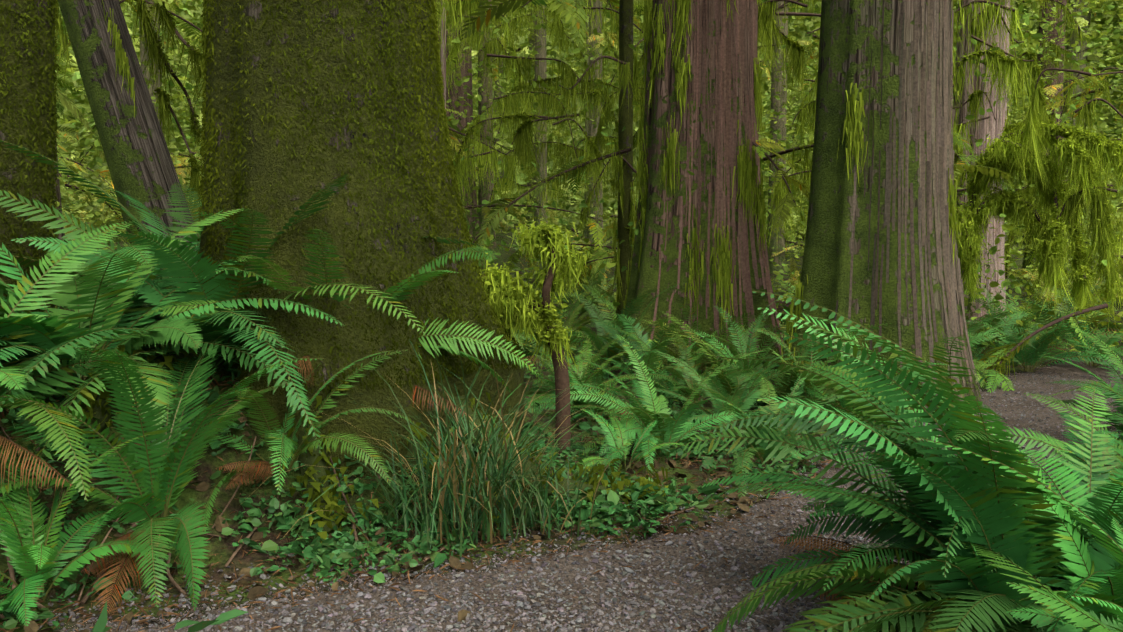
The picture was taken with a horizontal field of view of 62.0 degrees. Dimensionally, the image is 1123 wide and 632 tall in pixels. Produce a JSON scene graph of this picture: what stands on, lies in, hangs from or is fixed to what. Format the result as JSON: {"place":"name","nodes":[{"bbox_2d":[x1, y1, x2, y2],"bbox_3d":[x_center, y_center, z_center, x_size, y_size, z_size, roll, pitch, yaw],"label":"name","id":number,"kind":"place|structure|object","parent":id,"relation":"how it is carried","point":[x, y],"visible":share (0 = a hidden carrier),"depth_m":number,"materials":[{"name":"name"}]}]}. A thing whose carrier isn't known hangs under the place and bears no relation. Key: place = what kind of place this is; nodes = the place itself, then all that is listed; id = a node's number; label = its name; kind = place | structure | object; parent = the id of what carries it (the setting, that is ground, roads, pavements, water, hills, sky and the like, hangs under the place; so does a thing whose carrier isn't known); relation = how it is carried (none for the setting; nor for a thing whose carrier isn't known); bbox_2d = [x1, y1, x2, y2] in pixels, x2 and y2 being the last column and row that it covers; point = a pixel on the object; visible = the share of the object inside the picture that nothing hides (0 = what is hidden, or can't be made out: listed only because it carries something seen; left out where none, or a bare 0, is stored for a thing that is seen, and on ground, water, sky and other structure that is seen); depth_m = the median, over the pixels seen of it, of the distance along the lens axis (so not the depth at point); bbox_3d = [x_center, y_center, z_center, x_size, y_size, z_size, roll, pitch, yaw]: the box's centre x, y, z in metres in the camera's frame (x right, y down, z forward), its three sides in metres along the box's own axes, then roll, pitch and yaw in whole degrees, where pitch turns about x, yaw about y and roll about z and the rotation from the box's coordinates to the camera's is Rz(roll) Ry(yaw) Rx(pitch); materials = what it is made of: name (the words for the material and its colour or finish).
{"place":"outdoors","nodes":[
{"label":"outdoors","id":0,"kind":"place"},
{"bbox_2d":[0,219,1122,631],"bbox_3d":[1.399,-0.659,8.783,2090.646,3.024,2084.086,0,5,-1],"label":"forest floor","id":1,"kind":"structure","parent":0,"point":[216,547],"depth_m":4.69,"materials":[{"name":"soil"}]},
{"bbox_2d":[0,0,70,362],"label":"mossy tree","id":2,"kind":"object","parent":1,"relation":"on","point":[28,73],"visible":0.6,"depth_m":5.35,"materials":[{"name":"green plant"}]},
{"bbox_2d":[54,133,65,242],"bbox_3d":[-7.367,-13.402,13.509,8.284,26.500,9.433,1,5,16],"label":"grey tree","id":3,"kind":"object","parent":1,"relation":"on","point":[57,181],"visible":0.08,"depth_m":13.83,"materials":[{"name":"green plant"}]},
{"bbox_2d":[55,0,197,298],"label":"leaning tree","id":4,"kind":"object","parent":1,"relation":"on","point":[140,164],"visible":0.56,"depth_m":8.03,"materials":[{"name":"brown plant"}]},
{"bbox_2d":[139,0,164,134],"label":"tree","id":5,"kind":"object","parent":1,"relation":"on","point":[145,73],"visible":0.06,"depth_m":23.69,"materials":[{"name":"green plant"}]},
{"bbox_2d":[191,0,524,478],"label":"tree trunk","id":6,"kind":"object","parent":1,"relation":"on","point":[304,101],"visible":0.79,"depth_m":5.18,"materials":[{"name":"green plant"}]},
{"bbox_2d":[441,2,445,108],"bbox_3d":[-1.500,-6.959,11.298,0.082,14.500,0.191,-5,7,-43],"label":"trunk","id":7,"kind":"object","parent":1,"relation":"on","point":[443,59],"visible":0.08,"depth_m":11.57,"materials":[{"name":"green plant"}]},
{"bbox_2d":[435,0,482,253],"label":"cedar tree","id":8,"kind":"object","parent":1,"relation":"on","point":[463,121],"visible":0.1,"depth_m":21.11,"materials":[{"name":"red plant"}]},
{"bbox_2d":[263,339,679,556],"bbox_3d":[-0.429,0.610,4.902,2.170,1.060,1.916,0,5,-1],"label":"sedge clump","id":9,"kind":"object","parent":1,"relation":"on","point":[449,488],"visible":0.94,"depth_m":4.80,"materials":[{"name":"green plant"}]},
{"bbox_2d":[478,0,495,249],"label":"tree","id":10,"kind":"object","parent":1,"relation":"on","point":[484,191],"visible":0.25,"depth_m":23.45,"materials":[{"name":"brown plant"}]},
{"bbox_2d":[492,0,518,221],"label":"tree","id":11,"kind":"object","parent":1,"relation":"on","point":[498,85],"visible":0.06,"depth_m":53.64,"materials":[{"name":"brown plant"}]},
{"bbox_2d":[521,6,534,227],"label":"tree","id":12,"kind":"object","parent":1,"relation":"on","point":[530,48],"depth_m":58.97,"materials":[{"name":"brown plant"}]},
{"bbox_2d":[534,4,547,226],"bbox_3d":[0.691,-15.545,27.652,9.208,28.500,4.038,0,5,-6],"label":"tree","id":13,"kind":"object","parent":1,"relation":"on","point":[541,71],"visible":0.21,"depth_m":29.39,"materials":[{"name":"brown plant"}]},
{"bbox_2d":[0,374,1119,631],"bbox_3d":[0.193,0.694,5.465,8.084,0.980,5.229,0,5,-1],"label":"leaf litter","id":14,"kind":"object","parent":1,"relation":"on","point":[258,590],"visible":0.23,"depth_m":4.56,"materials":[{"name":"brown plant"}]},
{"bbox_2d":[0,140,1122,631],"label":"ferns","id":15,"kind":"object","parent":1,"relation":"on","point":[1012,534],"visible":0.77,"depth_m":4.07,"materials":[{"name":"green plant"}]},
{"bbox_2d":[0,349,1122,631],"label":"ground cover plants","id":16,"kind":"object","parent":1,"relation":"on","point":[340,551],"visible":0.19,"depth_m":4.71,"materials":[{"name":"green plant"}]},
{"bbox_2d":[0,0,1122,621],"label":"dead wood branches","id":17,"kind":"object","parent":1,"relation":"on","point":[562,384],"visible":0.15,"depth_m":5.56,"materials":[{"name":"brown wood"}]},
{"bbox_2d":[9,0,1122,542],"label":"hanging moss","id":18,"kind":"object","parent":17,"relation":"hanging from","point":[1081,152],"visible":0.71,"depth_m":10.67,"materials":[{"name":"green plant"}]},
{"bbox_2d":[583,2,588,236],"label":"tree","id":19,"kind":"object","parent":1,"relation":"on","point":[585,195],"visible":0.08,"depth_m":48.63,"materials":[{"name":"brown plant"}]},
{"bbox_2d":[56,0,1117,382],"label":"understory moss","id":20,"kind":"object","parent":1,"relation":"on","point":[998,366],"visible":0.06,"depth_m":11.51,"materials":[{"name":"green plant"}]},
{"bbox_2d":[54,0,1122,242],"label":"forest foliage","id":21,"kind":"object","parent":1,"relation":"on","point":[82,100],"visible":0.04,"depth_m":51.28,"materials":[{"name":"green plant"}]},
{"bbox_2d":[54,0,1122,392],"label":"foliage","id":22,"kind":"object","parent":1,"relation":"on","point":[498,212],"depth_m":15.14,"materials":[{"name":"green plant"}]},
{"bbox_2d":[55,200,1122,435],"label":"ferns","id":23,"kind":"object","parent":1,"relation":"on","point":[607,348],"visible":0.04,"depth_m":9.37,"materials":[{"name":"green plant"}]},
{"bbox_2d":[586,0,603,249],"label":"tree","id":24,"kind":"object","parent":1,"relation":"on","point":[591,129],"visible":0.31,"depth_m":33.27,"materials":[{"name":"brown plant"}]},
{"bbox_2d":[610,0,640,324],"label":"tree trunk","id":25,"kind":"object","parent":1,"relation":"on","point":[626,207],"visible":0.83,"depth_m":12.74,"materials":[{"name":"green plant"}]},
{"bbox_2d":[617,5,643,25],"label":"tree","id":26,"kind":"object","parent":1,"relation":"on","point":[638,12],"visible":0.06,"depth_m":56.53,"materials":[{"name":"green plant"}]},
{"bbox_2d":[622,0,785,370],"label":"red cedar tree","id":27,"kind":"object","parent":1,"relation":"on","point":[702,232],"visible":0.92,"depth_m":10.11,"materials":[{"name":"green plant"}]},
{"bbox_2d":[766,1,787,273],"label":"tree","id":28,"kind":"object","parent":1,"relation":"on","point":[779,258],"visible":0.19,"depth_m":24.85,"materials":[{"name":"grey plant"}]},
{"bbox_2d":[761,0,800,20],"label":"tree","id":29,"kind":"object","parent":1,"relation":"on","point":[788,7],"visible":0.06,"depth_m":46.82,"materials":[{"name":"green plant"}]},
{"bbox_2d":[771,0,982,420],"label":"red cedar tree","id":30,"kind":"object","parent":1,"relation":"on","point":[882,231],"visible":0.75,"depth_m":8.10,"materials":[{"name":"grey plant"}]},
{"bbox_2d":[953,0,1012,322],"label":"tree trunk","id":31,"kind":"object","parent":1,"relation":"on","point":[994,127],"visible":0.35,"depth_m":15.06,"materials":[{"name":"grey plant"}]},
{"bbox_2d":[1004,0,1014,243],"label":"tree","id":32,"kind":"object","parent":1,"relation":"on","point":[1008,100],"visible":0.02,"depth_m":38.58,"materials":[{"name":"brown plant"}]},
{"bbox_2d":[1021,0,1066,276],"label":"cedar tree","id":33,"kind":"object","parent":1,"relation":"on","point":[1054,33],"visible":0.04,"depth_m":24.23,"materials":[{"name":"green plant"}]},
{"bbox_2d":[1060,0,1088,240],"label":"tree","id":34,"kind":"object","parent":1,"relation":"on","point":[1072,39],"visible":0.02,"depth_m":42.62,"materials":[{"name":"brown plant"}]},
{"bbox_2d":[1082,1,1090,232],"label":"tree","id":35,"kind":"object","parent":1,"relation":"on","point":[1089,17],"visible":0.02,"depth_m":48.33,"materials":[{"name":"brown plant"}]},
{"bbox_2d":[35,353,1122,631],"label":"gravel path","id":36,"kind":"structure","parent":0,"point":[1071,371],"depth_m":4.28,"materials":[{"name":"grey gravel"}]},
{"bbox_2d":[55,0,1122,230],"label":"distant forest backdrop","id":37,"kind":"structure","parent":0,"point":[96,166],"depth_m":88.72,"materials":[{"name":"green plant"}]}
]}

